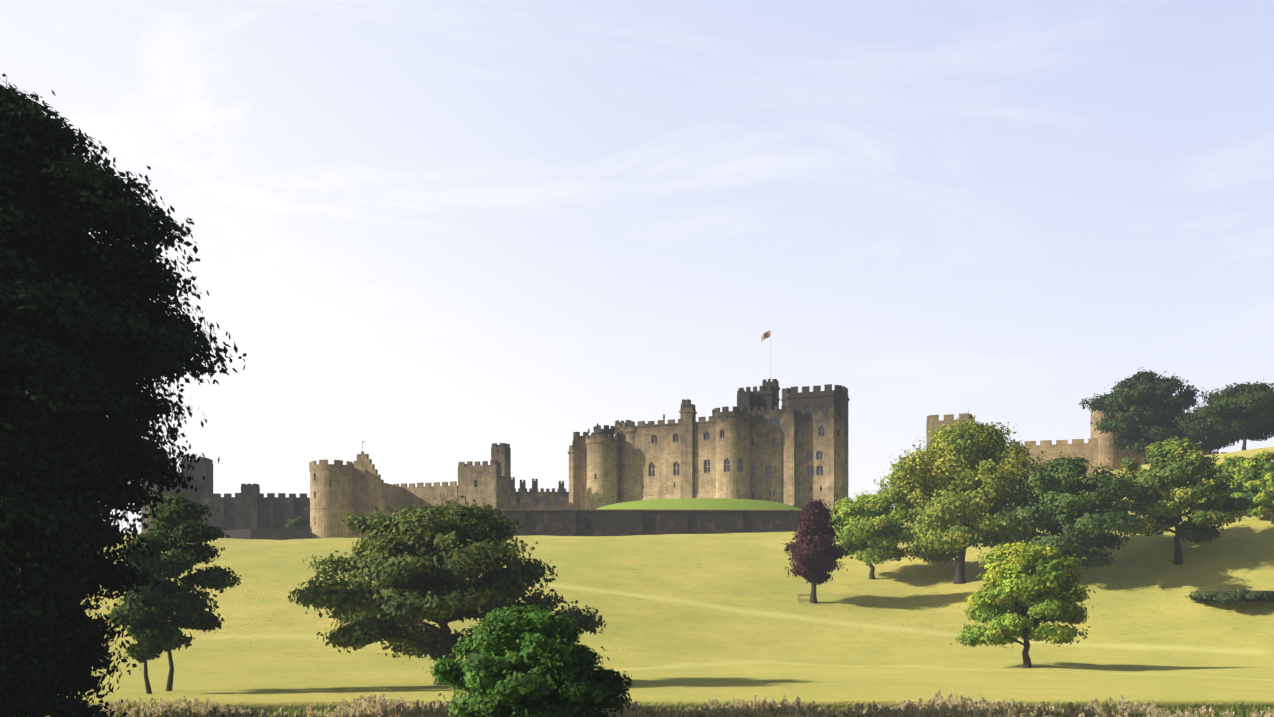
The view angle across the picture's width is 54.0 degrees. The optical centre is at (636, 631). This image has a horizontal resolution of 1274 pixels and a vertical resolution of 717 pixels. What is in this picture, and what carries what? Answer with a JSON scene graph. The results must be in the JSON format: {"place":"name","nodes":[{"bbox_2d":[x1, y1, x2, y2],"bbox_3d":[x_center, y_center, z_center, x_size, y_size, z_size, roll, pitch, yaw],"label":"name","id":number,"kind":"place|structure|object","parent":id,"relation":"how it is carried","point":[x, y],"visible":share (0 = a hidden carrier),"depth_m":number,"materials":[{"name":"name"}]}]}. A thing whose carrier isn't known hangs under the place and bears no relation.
{"place":"outdoors","nodes":[
{"label":"outdoors","id":0,"kind":"place"},
{"bbox_2d":[0,0,1273,533],"label":"sky","id":1,"kind":"structure","parent":0,"point":[430,234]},
{"bbox_2d":[58,447,1273,712],"bbox_3d":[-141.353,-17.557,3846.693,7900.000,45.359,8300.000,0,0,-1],"label":"grass field","id":2,"kind":"structure","parent":0,"point":[696,621],"depth_m":159.81,"materials":[{"name":"green plant"}]},
{"bbox_2d":[0,73,246,716],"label":"tree","id":3,"kind":"object","parent":2,"relation":"on","point":[93,336],"visible":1,"depth_m":41.53,"materials":[{"name":"green plant"}]},
{"bbox_2d":[101,532,184,693],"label":"slender tree","id":4,"kind":"object","parent":2,"relation":"on","point":[143,612],"visible":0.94,"depth_m":77.14,"materials":[{"name":"green plant"}]},
{"bbox_2d":[112,492,240,690],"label":"slender tree","id":5,"kind":"object","parent":2,"relation":"on","point":[178,526],"visible":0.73,"depth_m":81.16,"materials":[{"name":"green plant"}]},
{"bbox_2d":[141,441,568,539],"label":"castle curtain wall","id":6,"kind":"structure","parent":2,"relation":"on","point":[338,488],"depth_m":293.35,"materials":[{"name":"stone"}]},
{"bbox_2d":[286,517,307,528],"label":"bush","id":7,"kind":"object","parent":6,"relation":"attached to","point":[298,523],"depth_m":288.40,"materials":[{"name":"green plant"}]},
{"bbox_2d":[288,484,606,684],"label":"oak tree","id":8,"kind":"object","parent":2,"relation":"on","point":[420,564],"visible":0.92,"depth_m":86.61,"materials":[{"name":"green plant"}]},
{"bbox_2d":[422,599,638,716],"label":"bush","id":9,"kind":"object","parent":2,"relation":"on","point":[529,661],"visible":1,"depth_m":33.53,"materials":[{"name":"green plant"}]},
{"bbox_2d":[14,689,1273,716],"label":"willowherb weeds","id":10,"kind":"object","parent":2,"relation":"on","point":[370,706],"visible":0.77,"depth_m":51.65,"materials":[{"name":"green plant"}]},
{"bbox_2d":[486,487,920,535],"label":"retaining wall","id":11,"kind":"structure","parent":2,"relation":"on","point":[587,522],"depth_m":269.02,"materials":[{"name":"stone"}]},
{"bbox_2d":[597,498,801,509],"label":"grass mound","id":12,"kind":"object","parent":11,"relation":"on","point":[702,504],"depth_m":278.05,"materials":[{"name":"green plant"}]},
{"bbox_2d":[568,379,849,509],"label":"castle keep","id":13,"kind":"structure","parent":12,"relation":"on","point":[754,444],"depth_m":290.86,"materials":[{"name":"stone"}]},
{"bbox_2d":[761,330,770,378],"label":"flag","id":14,"kind":"object","parent":13,"relation":"on","point":[765,335],"visible":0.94,"depth_m":298.82,"materials":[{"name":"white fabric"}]},
{"bbox_2d":[783,499,855,603],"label":"copper beech tree","id":15,"kind":"object","parent":2,"relation":"on","point":[815,552],"visible":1,"depth_m":177.71,"materials":[{"name":"purple plant"}]},
{"bbox_2d":[829,491,917,579],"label":"yellow green tree","id":16,"kind":"object","parent":2,"relation":"on","point":[866,532],"visible":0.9,"depth_m":190.84,"materials":[{"name":"green plant"}]},
{"bbox_2d":[863,412,1051,583],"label":"sycamore tree","id":17,"kind":"object","parent":2,"relation":"on","point":[962,478],"visible":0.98,"depth_m":185.06,"materials":[{"name":"green plant"}]},
{"bbox_2d":[950,540,1095,667],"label":"tree","id":18,"kind":"object","parent":2,"relation":"on","point":[1036,584],"visible":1,"depth_m":124.10,"materials":[{"name":"green plant"}]},
{"bbox_2d":[976,448,1145,569],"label":"dark green tree","id":19,"kind":"object","parent":2,"relation":"on","point":[1069,504],"visible":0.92,"depth_m":179.11,"materials":[{"name":"green plant"}]},
{"bbox_2d":[926,406,1227,475],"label":"castle curtain wall","id":20,"kind":"structure","parent":2,"relation":"on","point":[1096,450],"depth_m":300.32,"materials":[{"name":"stone"}]},
{"bbox_2d":[1079,367,1204,464],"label":"tall tree","id":21,"kind":"object","parent":2,"relation":"on","point":[1143,406],"visible":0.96,"depth_m":280.69,"materials":[{"name":"green plant"}]},
{"bbox_2d":[1114,434,1253,564],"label":"tree","id":22,"kind":"object","parent":2,"relation":"on","point":[1176,479],"visible":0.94,"depth_m":182.31,"materials":[{"name":"green plant"}]},
{"bbox_2d":[1199,473,1239,502],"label":"tree","id":23,"kind":"object","parent":2,"relation":"on","point":[1223,492],"visible":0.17,"depth_m":200.45,"materials":[{"name":"green plant"}]},
{"bbox_2d":[1169,379,1273,450],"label":"tree","id":24,"kind":"object","parent":2,"relation":"on","point":[1230,414],"visible":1,"depth_m":259.82,"materials":[{"name":"green plant"}]},
{"bbox_2d":[1174,407,1271,454],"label":"tree","id":25,"kind":"object","parent":2,"relation":"on","point":[1206,445],"visible":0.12,"depth_m":289.68,"materials":[{"name":"green plant"}]},
{"bbox_2d":[1185,587,1273,604],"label":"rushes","id":26,"kind":"object","parent":2,"relation":"on","point":[1232,597],"visible":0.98,"depth_m":165.85,"materials":[{"name":"green plant"}]},
{"bbox_2d":[1212,455,1252,479],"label":"tree","id":27,"kind":"object","parent":2,"relation":"on","point":[1231,465],"visible":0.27,"depth_m":207.73,"materials":[{"name":"green plant"}]},
{"bbox_2d":[1227,466,1270,516],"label":"tree","id":28,"kind":"object","parent":2,"relation":"on","point":[1244,486],"visible":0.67,"depth_m":198.21,"materials":[{"name":"green plant"}]},
{"bbox_2d":[1232,450,1273,477],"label":"tree","id":29,"kind":"object","parent":2,"relation":"on","point":[1262,463],"visible":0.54,"depth_m":203.36,"materials":[{"name":"green plant"}]},
{"bbox_2d":[1247,471,1273,523],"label":"tree","id":30,"kind":"object","parent":2,"relation":"on","point":[1264,486],"visible":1,"depth_m":195.15,"materials":[{"name":"green plant"}]},
{"bbox_2d":[93,702,1273,716],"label":"undergrowth grass","id":31,"kind":"structure","parent":0,"point":[1240,712],"depth_m":57.01,"materials":[{"name":"beige plant"}]}
]}

